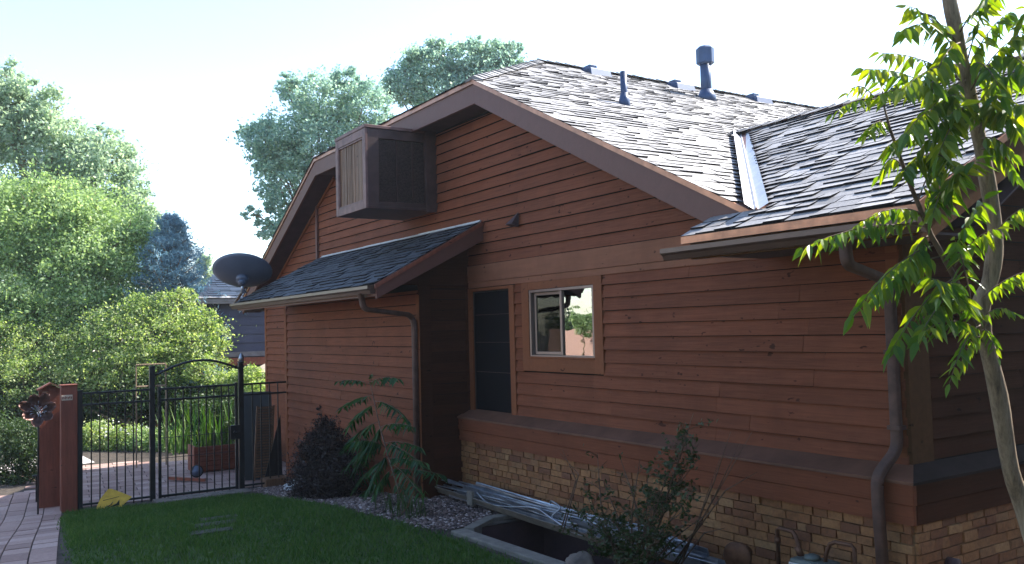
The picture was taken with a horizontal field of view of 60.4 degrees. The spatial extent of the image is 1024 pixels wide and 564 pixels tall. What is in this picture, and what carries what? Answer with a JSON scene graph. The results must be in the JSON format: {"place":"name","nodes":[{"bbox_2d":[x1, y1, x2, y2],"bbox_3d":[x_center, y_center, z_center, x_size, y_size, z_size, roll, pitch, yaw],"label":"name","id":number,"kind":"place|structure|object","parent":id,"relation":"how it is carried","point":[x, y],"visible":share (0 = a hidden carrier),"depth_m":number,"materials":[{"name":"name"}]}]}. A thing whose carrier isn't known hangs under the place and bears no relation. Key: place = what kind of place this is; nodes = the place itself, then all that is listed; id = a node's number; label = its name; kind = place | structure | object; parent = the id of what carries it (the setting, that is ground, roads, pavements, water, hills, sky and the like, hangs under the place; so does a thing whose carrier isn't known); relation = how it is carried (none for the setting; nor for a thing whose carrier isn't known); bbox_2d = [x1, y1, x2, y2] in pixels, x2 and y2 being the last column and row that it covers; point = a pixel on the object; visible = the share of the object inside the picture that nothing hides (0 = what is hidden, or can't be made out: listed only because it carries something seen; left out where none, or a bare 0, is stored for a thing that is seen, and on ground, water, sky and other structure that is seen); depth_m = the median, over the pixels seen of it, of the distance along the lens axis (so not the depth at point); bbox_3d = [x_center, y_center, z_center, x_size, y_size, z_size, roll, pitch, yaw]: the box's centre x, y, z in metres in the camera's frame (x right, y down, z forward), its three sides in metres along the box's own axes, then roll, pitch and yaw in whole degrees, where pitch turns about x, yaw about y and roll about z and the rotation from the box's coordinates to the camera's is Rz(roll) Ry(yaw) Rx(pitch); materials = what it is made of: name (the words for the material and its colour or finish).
{"place":"outdoors","nodes":[
{"label":"outdoors","id":0,"kind":"place"},
{"bbox_2d":[0,491,60,563],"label":"brick path","id":1,"kind":"structure","parent":0,"point":[43,549],"depth_m":8.72,"materials":[{"name":"grey brick"}]},
{"bbox_2d":[18,392,55,513],"bbox_3d":[-5.639,2.051,10.434,0.396,1.469,0.270,0,-3,-33],"label":"metal flower","id":2,"kind":"object","parent":1,"relation":"on","point":[36,402],"visible":1,"depth_m":10.51,"materials":[{"name":"brown metal"}]},
{"bbox_2d":[0,448,93,472],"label":"garden path","id":3,"kind":"structure","parent":0,"point":[86,460],"depth_m":14.93,"materials":[{"name":"stone"}]},
{"bbox_2d":[14,460,285,506],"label":"patio","id":4,"kind":"structure","parent":0,"point":[121,479],"depth_m":12.80,"materials":[{"name":"grey concrete"}]},
{"bbox_2d":[135,363,166,467],"bbox_3d":[-5.829,2.151,14.204,0.473,1.664,0.027,0,-3,-33],"label":"trellis","id":5,"kind":"object","parent":4,"relation":"on","point":[136,386],"visible":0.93,"depth_m":14.27,"materials":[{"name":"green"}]},
{"bbox_2d":[169,476,205,481],"bbox_3d":[-4.655,2.821,12.591,0.693,0.040,0.053,-3,-3,23],"label":"loose board","id":6,"kind":"object","parent":4,"relation":"on","point":[187,479],"visible":0.79,"depth_m":12.56,"materials":[{"name":"red wood"}]},
{"bbox_2d":[190,465,202,477],"bbox_3d":[-4.551,2.758,12.694,0.182,0.230,0.084,0,-3,-20],"label":"ball","id":7,"kind":"object","parent":4,"relation":"on","point":[195,471],"visible":0.81,"depth_m":12.67,"materials":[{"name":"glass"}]},
{"bbox_2d":[188,444,238,471],"bbox_3d":[-4.418,2.698,13.751,1.160,0.390,0.420,0,-3,-33],"label":"planter box","id":8,"kind":"object","parent":4,"relation":"on","point":[210,457],"visible":0.47,"depth_m":13.45,"materials":[{"name":"red wood"}]},
{"bbox_2d":[244,391,271,480],"bbox_3d":[-3.680,2.221,12.734,0.456,1.240,0.273,-1,-3,-11],"label":"leaning screen","id":9,"kind":"object","parent":4,"relation":"on","point":[248,430],"visible":0.36,"depth_m":12.74,"materials":[{"name":"black paint"}]},
{"bbox_2d":[254,405,274,480],"bbox_3d":[-3.511,2.272,12.452,0.360,1.020,0.170,0,-3,-33],"label":"wooden shutter","id":10,"kind":"object","parent":4,"relation":"on","point":[256,467],"visible":0.9,"depth_m":12.44,"materials":[{"name":"brown wood"}]},
{"bbox_2d":[265,415,281,476],"bbox_3d":[-3.343,2.353,12.355,0.328,0.960,0.115,3,-5,-54],"label":"dark board","id":11,"kind":"object","parent":4,"relation":"on","point":[274,459],"visible":0.55,"depth_m":12.40,"materials":[{"name":"black paint"}]},
{"bbox_2d":[0,351,531,563],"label":"ground","id":12,"kind":"structure","parent":0,"point":[7,489],"depth_m":11.14,"materials":[{"name":"stone"}]},
{"bbox_2d":[0,398,37,484],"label":"leaf hedge","id":13,"kind":"object","parent":12,"relation":"on","point":[20,450],"visible":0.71,"depth_m":13.06,"materials":[{"name":"green plant"}]},
{"bbox_2d":[32,475,36,501],"bbox_3d":[-6.122,2.694,11.360,0.130,0.405,0.060,0,-3,-33],"label":"path lamp","id":14,"kind":"object","parent":12,"relation":"on","point":[35,476],"visible":0.42,"depth_m":11.34,"materials":[{"name":"black metal"}]},
{"bbox_2d":[36,382,59,508],"bbox_3d":[-5.756,2.060,10.971,0.310,1.612,0.160,0,-3,-33],"label":"board post","id":15,"kind":"object","parent":12,"relation":"on","point":[49,463],"visible":0.73,"depth_m":10.97,"materials":[{"name":"red wood"}]},
{"bbox_2d":[0,254,118,412],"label":"garden bush","id":16,"kind":"object","parent":12,"relation":"on","point":[18,361],"visible":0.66,"depth_m":18.18,"materials":[{"name":"green plant"}]},
{"bbox_2d":[59,384,77,512],"bbox_3d":[-5.434,2.052,10.774,0.200,1.590,0.180,0,-3,-33],"label":"wooden post","id":17,"kind":"object","parent":12,"relation":"on","point":[68,456],"visible":0.92,"depth_m":10.71,"materials":[{"name":"red wood"}]},
{"bbox_2d":[0,368,186,441],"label":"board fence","id":18,"kind":"object","parent":12,"relation":"on","point":[95,408],"depth_m":19.28,"materials":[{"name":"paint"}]},
{"bbox_2d":[0,55,195,331],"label":"cottonwood tree","id":19,"kind":"object","parent":12,"relation":"on","point":[29,127],"visible":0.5,"depth_m":23.47,"materials":[{"name":"green plant"}]},
{"bbox_2d":[0,147,196,370],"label":"yellow green tree","id":20,"kind":"object","parent":12,"relation":"on","point":[77,257],"visible":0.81,"depth_m":19.73,"materials":[{"name":"green plant"}]},
{"bbox_2d":[83,415,120,451],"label":"flowering plant","id":21,"kind":"object","parent":12,"relation":"on","point":[87,436],"visible":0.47,"depth_m":16.50,"materials":[{"name":"green plant"}]},
{"bbox_2d":[77,389,149,509],"bbox_3d":[-4.999,2.123,11.048,0.842,1.574,0.064,0,-3,-33],"label":"fence panel","id":22,"kind":"object","parent":12,"relation":"on","point":[80,405],"visible":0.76,"depth_m":10.96,"materials":[{"name":"black paint"}]},
{"bbox_2d":[97,489,131,508],"bbox_3d":[-4.940,2.690,10.902,0.422,0.242,0.144,0,-3,-33],"label":"yellow floor sign","id":23,"kind":"object","parent":12,"relation":"on","point":[110,497],"visible":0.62,"depth_m":10.90,"materials":[{"name":"plastic"}]},
{"bbox_2d":[0,362,233,427],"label":"dark hedge","id":24,"kind":"object","parent":12,"relation":"on","point":[120,407],"visible":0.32,"depth_m":17.68,"materials":[{"name":"green plant"}]},
{"bbox_2d":[92,421,147,451],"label":"flowering plant","id":25,"kind":"object","parent":12,"relation":"on","point":[112,444],"visible":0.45,"depth_m":16.39,"materials":[{"name":"green plant"}]},
{"bbox_2d":[36,278,242,433],"bbox_3d":[-7.626,1.612,18.625,4.268,3.434,2.849,-1,-3,-15],"label":"snowball bush","id":26,"kind":"object","parent":12,"relation":"on","point":[179,322],"visible":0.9,"depth_m":18.16,"materials":[{"name":"green plant"}]},
{"bbox_2d":[118,416,161,451],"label":"day lily","id":27,"kind":"object","parent":12,"relation":"on","point":[145,436],"visible":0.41,"depth_m":16.22,"materials":[{"name":"green plant"}]},
{"bbox_2d":[148,366,155,500],"bbox_3d":[-4.623,1.996,11.298,0.074,1.832,0.074,0,-3,-33],"label":"gate post","id":28,"kind":"object","parent":12,"relation":"on","point":[152,480],"visible":0.79,"depth_m":11.28,"materials":[{"name":"black metal"}]},
{"bbox_2d":[87,210,245,427],"bbox_3d":[-7.780,0.808,19.812,3.756,4.921,4.482,0,-3,-33],"label":"blue spruce","id":29,"kind":"object","parent":12,"relation":"on","point":[172,242],"visible":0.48,"depth_m":19.72,"materials":[{"name":"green plant"}]},
{"bbox_2d":[139,423,202,451],"bbox_3d":[-6.276,3.063,16.291,1.137,0.904,1.021,-2,-3,5],"label":"day lily","id":30,"kind":"object","parent":12,"relation":"on","point":[156,443],"visible":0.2,"depth_m":16.12,"materials":[{"name":"green plant"}]},
{"bbox_2d":[155,396,234,454],"bbox_3d":[-5.755,2.601,16.330,1.796,0.998,1.664,0,-3,-33],"label":"iris clump","id":31,"kind":"object","parent":12,"relation":"on","point":[187,439],"visible":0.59,"depth_m":15.99,"materials":[{"name":"green plant"}]},
{"bbox_2d":[189,252,213,292],"bbox_3d":[-8.721,1.335,24.912,1.757,4.440,2.245,-2,-3,17],"label":"spruce","id":32,"kind":"object","parent":12,"relation":"on","point":[209,262],"visible":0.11,"depth_m":24.96,"materials":[{"name":"green plant"}]},
{"bbox_2d":[152,488,252,502],"bbox_3d":[-3.989,2.787,11.371,1.195,0.067,0.324,0,-3,-33],"label":"gate threshold","id":33,"kind":"object","parent":12,"relation":"on","point":[198,495],"visible":0.52,"depth_m":11.35,"materials":[{"name":"stone"}]},
{"bbox_2d":[177,390,234,444],"bbox_3d":[-5.345,2.701,16.826,2.309,1.424,1.368,-3,-3,22],"label":"dark shrub","id":34,"kind":"object","parent":12,"relation":"on","point":[209,405],"visible":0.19,"depth_m":16.79,"materials":[{"name":"green plant"}]},
{"bbox_2d":[181,273,264,389],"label":"neighbour house","id":35,"kind":"structure","parent":12,"relation":"on","point":[250,344],"depth_m":19.99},
{"bbox_2d":[203,363,264,399],"bbox_3d":[-5.285,2.410,17.837,1.410,1.608,2.001,5,-7,-65],"label":"hedge clump","id":36,"kind":"object","parent":12,"relation":"on","point":[250,376],"visible":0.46,"depth_m":17.66,"materials":[{"name":"green plant"}]},
{"bbox_2d":[237,353,244,488],"bbox_3d":[-3.666,1.938,11.917,0.082,1.960,0.074,0,-3,-33],"label":"gate post","id":37,"kind":"object","parent":12,"relation":"on","point":[241,419],"visible":0.84,"depth_m":11.89,"materials":[{"name":"black metal"}]},
{"bbox_2d":[155,359,240,497],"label":"garden gate","id":38,"kind":"structure","parent":37,"relation":"attached to","point":[234,432],"depth_m":11.61,"materials":[{"name":"black metal"}]},
{"bbox_2d":[244,381,285,487],"bbox_3d":[-3.387,2.099,12.085,0.590,1.441,0.026,0,-3,-33],"label":"fence panel","id":39,"kind":"object","parent":12,"relation":"on","point":[261,483],"visible":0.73,"depth_m":12.07,"materials":[{"name":"black paint"}]},
{"bbox_2d":[262,475,289,486],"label":"wooden block","id":40,"kind":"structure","parent":12,"relation":"on","point":[272,481],"depth_m":12.07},
{"bbox_2d":[225,61,402,242],"bbox_3d":[-4.743,-1.020,21.911,4.074,8.831,3.067,-3,-3,23],"label":"aspen tree","id":41,"kind":"object","parent":12,"relation":"on","point":[289,152],"visible":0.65,"depth_m":21.63,"materials":[{"name":"green plant"}]},
{"bbox_2d":[275,405,370,499],"bbox_3d":[-2.078,1.986,9.956,1.083,1.176,1.765,0,-3,-33],"label":"barberry bush","id":42,"kind":"object","parent":12,"relation":"on","point":[323,479],"visible":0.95,"depth_m":9.70,"materials":[{"name":"purple plant"}]},
{"bbox_2d":[334,374,447,504],"bbox_3d":[-1.256,1.654,8.581,0.502,1.525,2.821,0,-3,-33],"label":"young sumac","id":43,"kind":"object","parent":12,"relation":"on","point":[365,446],"visible":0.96,"depth_m":8.79,"materials":[{"name":"green plant"}]},
{"bbox_2d":[374,30,527,109],"bbox_3d":[-1.454,-1.687,23.826,3.872,10.194,3.141,0,-3,-33],"label":"aspen tree","id":44,"kind":"object","parent":12,"relation":"on","point":[408,80],"visible":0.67,"depth_m":23.61,"materials":[{"name":"green plant"}]},
{"bbox_2d":[451,514,666,563],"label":"window well","id":45,"kind":"object","parent":12,"relation":"in","point":[528,542],"depth_m":7.55,"materials":[{"name":"paint"}]},
{"bbox_2d":[565,551,594,563],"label":"rock","id":46,"kind":"object","parent":12,"relation":"on","point":[581,557],"visible":1,"depth_m":6.03,"materials":[{"name":"grey stone"}]},
{"bbox_2d":[230,45,1023,563],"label":"house","id":47,"kind":"structure","parent":12,"relation":"on","point":[594,259],"depth_m":6.97,"materials":[{"name":"paint"}]},
{"bbox_2d":[233,287,246,303],"bbox_3d":[-3.815,0.186,12.334,0.211,0.230,0.058,-2,-3,2],"label":"mounting bracket","id":48,"kind":"object","parent":47,"relation":"on","point":[238,297],"visible":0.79,"depth_m":12.31,"materials":[{"name":"grey metal"}]},
{"bbox_2d":[212,253,271,298],"bbox_3d":[-3.797,-0.074,12.316,0.768,0.616,0.722,-4,-4,44],"label":"satellite dish","id":49,"kind":"object","parent":47,"relation":"on","point":[242,270],"visible":0.99,"depth_m":12.19,"materials":[{"name":"metal"}]},
{"bbox_2d":[335,124,437,219],"bbox_3d":[-1.435,-1.213,9.964,0.858,0.921,0.881,0,-3,-33],"label":"evaporative cooler","id":50,"kind":"object","parent":47,"relation":"attached to","point":[385,172],"visible":1,"depth_m":9.67,"materials":[{"name":"paint"}]},
{"bbox_2d":[468,285,518,414],"bbox_3d":[-0.188,0.718,8.808,0.056,1.335,0.885,0,-3,-33],"label":"tall window","id":51,"kind":"structure","parent":47,"relation":"in","point":[491,317],"depth_m":8.81,"materials":[{"name":"glass"}]},
{"bbox_2d":[521,275,605,374],"bbox_3d":[0.503,0.387,7.834,0.170,0.900,1.265,0,-3,-33],"label":"window","id":52,"kind":"structure","parent":47,"relation":"in","point":[563,325],"depth_m":7.79,"materials":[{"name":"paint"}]},
{"bbox_2d":[552,413,717,563],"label":"foundation shrub","id":53,"kind":"object","parent":12,"relation":"on","point":[651,538],"visible":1,"depth_m":5.68,"materials":[{"name":"green plant"}]},
{"bbox_2d":[560,432,756,563],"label":"bare twigs","id":54,"kind":"object","parent":53,"relation":"attached to","point":[683,552],"visible":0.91,"depth_m":5.60,"materials":[{"name":"brown wood"}]},
{"bbox_2d":[723,542,752,563],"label":"rock","id":55,"kind":"object","parent":12,"relation":"on","point":[737,553],"visible":1,"depth_m":5.55,"materials":[{"name":"brown stone"}]},
{"bbox_2d":[774,526,856,563],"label":"gas meter","id":56,"kind":"object","parent":12,"relation":"on","point":[801,557],"visible":1,"depth_m":5.14,"materials":[{"name":"paint"}]},
{"bbox_2d":[792,0,1023,541],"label":"tree of heaven","id":57,"kind":"object","parent":12,"relation":"on","point":[951,298],"visible":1,"depth_m":3.67,"materials":[{"name":"green plant"}]},
{"bbox_2d":[55,492,541,563],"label":"lawn","id":58,"kind":"structure","parent":0,"point":[242,554],"depth_m":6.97,"materials":[{"name":"green plant"}]},
{"bbox_2d":[191,526,232,535],"bbox_3d":[-2.580,2.142,7.547,0.362,0.022,0.131,0,-3,-29],"label":"stepping stone","id":59,"kind":"object","parent":58,"relation":"on","point":[205,532],"visible":0.56,"depth_m":7.53,"materials":[{"name":"grey stone"}]},
{"bbox_2d":[195,519,236,527],"bbox_3d":[-2.664,2.179,7.919,0.362,0.022,0.131,0,-3,-29],"label":"stepping stone","id":60,"kind":"object","parent":58,"relation":"on","point":[216,523],"visible":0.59,"depth_m":7.90,"materials":[{"name":"grey stone"}]},
{"bbox_2d":[201,514,235,521],"bbox_3d":[-2.770,2.236,8.324,0.362,0.022,0.131,0,-3,-29],"label":"stepping stone","id":61,"kind":"object","parent":58,"relation":"on","point":[206,518],"visible":0.34,"depth_m":8.31,"materials":[{"name":"grey stone"}]},
{"bbox_2d":[250,485,499,529],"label":"gravel","id":62,"kind":"structure","parent":0,"point":[356,502],"depth_m":8.31,"materials":[{"name":"grey gravel"}]},
{"bbox_2d":[366,483,435,519],"bbox_3d":[-1.022,2.007,8.138,0.559,0.276,0.825,0,-3,-33],"label":"weed clump","id":63,"kind":"object","parent":62,"relation":"on","point":[404,504],"visible":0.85,"depth_m":7.99,"materials":[{"name":"green plant"}]},
{"bbox_2d":[466,490,474,505],"bbox_3d":[-0.390,2.030,8.265,0.030,0.130,0.100,0,-3,-33],"label":"upright bracket","id":64,"kind":"object","parent":62,"relation":"on","point":[470,501],"visible":1,"depth_m":8.23,"materials":[{"name":"grey metal"}]},
{"bbox_2d":[435,486,630,551],"bbox_3d":[0.042,2.011,7.597,0.065,0.087,3.150,0,-3,-32],"label":"metal strip","id":65,"kind":"object","parent":62,"relation":"on","point":[532,520],"visible":0.68,"depth_m":7.57,"materials":[{"name":"aluminium"}]},
{"bbox_2d":[476,491,628,540],"bbox_3d":[0.276,1.936,7.246,0.076,0.115,2.304,0,-4,-33],"label":"cable","id":66,"kind":"object","parent":65,"relation":"on","point":[543,512],"visible":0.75,"depth_m":7.46,"materials":[{"name":"metal"}]},
{"bbox_2d":[449,491,705,563],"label":"metal strip","id":67,"kind":"object","parent":65,"relation":"on","point":[583,529],"visible":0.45,"depth_m":7.18,"materials":[{"name":"metal"}]},
{"bbox_2d":[442,480,567,523],"bbox_3d":[-0.141,1.969,7.994,0.027,0.064,2.328,0,-3,-31],"label":"metal rod","id":68,"kind":"object","parent":67,"relation":"on","point":[527,509],"visible":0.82,"depth_m":7.39,"materials":[{"name":"metal"}]},
{"bbox_2d":[450,487,703,558],"bbox_3d":[0.324,1.938,7.284,0.018,0.027,3.454,0,-3,-33],"label":"metal rod","id":69,"kind":"object","parent":67,"relation":"on","point":[520,508],"visible":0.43,"depth_m":7.90,"materials":[{"name":"metal"}]},
{"bbox_2d":[0,0,1023,351],"label":"sky","id":70,"kind":"structure","parent":0,"point":[178,76],"materials":[{"name":"white"}]},
{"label":"metal rod","id":71,"kind":"object","parent":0,"visible":0},
{"bbox_2d":[510,496,708,555],"bbox_3d":[0.444,1.940,7.295,0.080,0.083,3.201,0,-3,-33],"label":"metal strip","id":72,"kind":"object","parent":71,"relation":"on","point":[700,549],"visible":0.09,"depth_m":6.02,"materials":[{"name":"metal"}]},
{"bbox_2d":[475,482,697,549],"bbox_3d":[0.471,1.891,7.285,0.082,0.087,2.951,0,-3,-33],"label":"metal strip","id":73,"kind":"object","parent":72,"relation":"on","point":[547,503],"visible":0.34,"depth_m":7.67,"materials":[{"name":"metal"}]},
{"bbox_2d":[476,484,637,529],"bbox_3d":[0.352,1.881,7.388,0.105,0.047,2.451,0,-3,-32],"label":"metal strip","id":74,"kind":"object","parent":73,"relation":"on","point":[515,495],"visible":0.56,"depth_m":7.84,"materials":[{"name":"metal"}]},
{"bbox_2d":[459,481,677,538],"bbox_3d":[0.304,1.873,7.393,0.019,0.051,3.167,0,-3,-32],"label":"metal rod","id":75,"kind":"object","parent":74,"relation":"on","point":[551,505],"visible":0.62,"depth_m":7.40,"materials":[{"name":"metal"}]},
{"bbox_2d":[458,491,725,563],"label":"metal strip","id":76,"kind":"object","parent":72,"relation":"on","point":[714,560],"visible":0.15,"depth_m":5.82,"materials":[{"name":"metal"}]},
{"bbox_2d":[463,488,707,560],"bbox_3d":[0.415,1.921,7.218,0.109,0.054,3.201,0,-3,-33],"label":"metal strip","id":77,"kind":"object","parent":76,"relation":"on","point":[692,551],"visible":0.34,"depth_m":6.05,"materials":[{"name":"metal"}]},
{"bbox_2d":[448,479,578,519],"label":"metal rod","id":78,"kind":"object","parent":77,"relation":"on","point":[512,498],"visible":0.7,"depth_m":7.75,"materials":[{"name":"metal"}]},
{"bbox_2d":[463,483,657,545],"bbox_3d":[0.291,1.899,7.318,0.075,0.068,2.801,0,-3,-32],"label":"metal strip","id":79,"kind":"object","parent":77,"relation":"on","point":[475,488],"visible":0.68,"depth_m":7.71,"materials":[{"name":"metal"}]},
{"bbox_2d":[446,482,580,519],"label":"metal rod","id":80,"kind":"object","parent":79,"relation":"on","point":[526,504],"visible":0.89,"depth_m":7.35,"materials":[{"name":"metal"}]},
{"bbox_2d":[459,483,591,523],"bbox_3d":[0.123,1.924,7.628,0.015,0.022,3.434,0,-3,-31],"label":"metal rod","id":81,"kind":"object","parent":79,"relation":"on","point":[498,495],"visible":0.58,"depth_m":8.07,"materials":[{"name":"metal"}]},
{"bbox_2d":[447,479,640,537],"bbox_3d":[0.085,1.921,7.660,0.029,0.040,3.192,0,-3,-32],"label":"metal rod","id":82,"kind":"object","parent":79,"relation":"on","point":[535,506],"visible":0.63,"depth_m":7.32,"materials":[{"name":"metal"}]},
{"bbox_2d":[550,500,579,524],"bbox_3d":[0.511,1.859,7.014,0.138,0.138,0.859,0,-4,-34],"label":"cable","id":83,"kind":"object","parent":79,"relation":"on","point":[559,506],"visible":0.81,"depth_m":7.15,"materials":[{"name":"metal"}]},
{"bbox_2d":[443,484,685,543],"bbox_3d":[0.235,1.912,7.425,0.034,0.099,3.504,0,-3,-32],"label":"metal rod","id":84,"kind":"object","parent":77,"relation":"on","point":[556,510],"visible":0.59,"depth_m":7.28,"materials":[{"name":"metal"}]},
{"bbox_2d":[437,485,692,546],"bbox_3d":[0.186,1.932,7.494,0.024,0.071,3.694,0,-4,-34],"label":"metal rod","id":85,"kind":"object","parent":77,"relation":"on","point":[505,501],"visible":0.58,"depth_m":8.09,"materials":[{"name":"metal"}]},
{"bbox_2d":[467,484,701,557],"bbox_3d":[0.395,1.903,7.245,0.022,0.050,3.304,0,-3,-31],"label":"metal rod","id":86,"kind":"object","parent":77,"relation":"on","point":[699,556],"visible":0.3,"depth_m":5.91,"materials":[{"name":"metal"}]},
{"bbox_2d":[588,527,716,563],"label":"metal rod","id":87,"kind":"object","parent":76,"relation":"on","point":[685,555],"visible":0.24,"depth_m":5.84,"materials":[{"name":"metal"}]}
]}

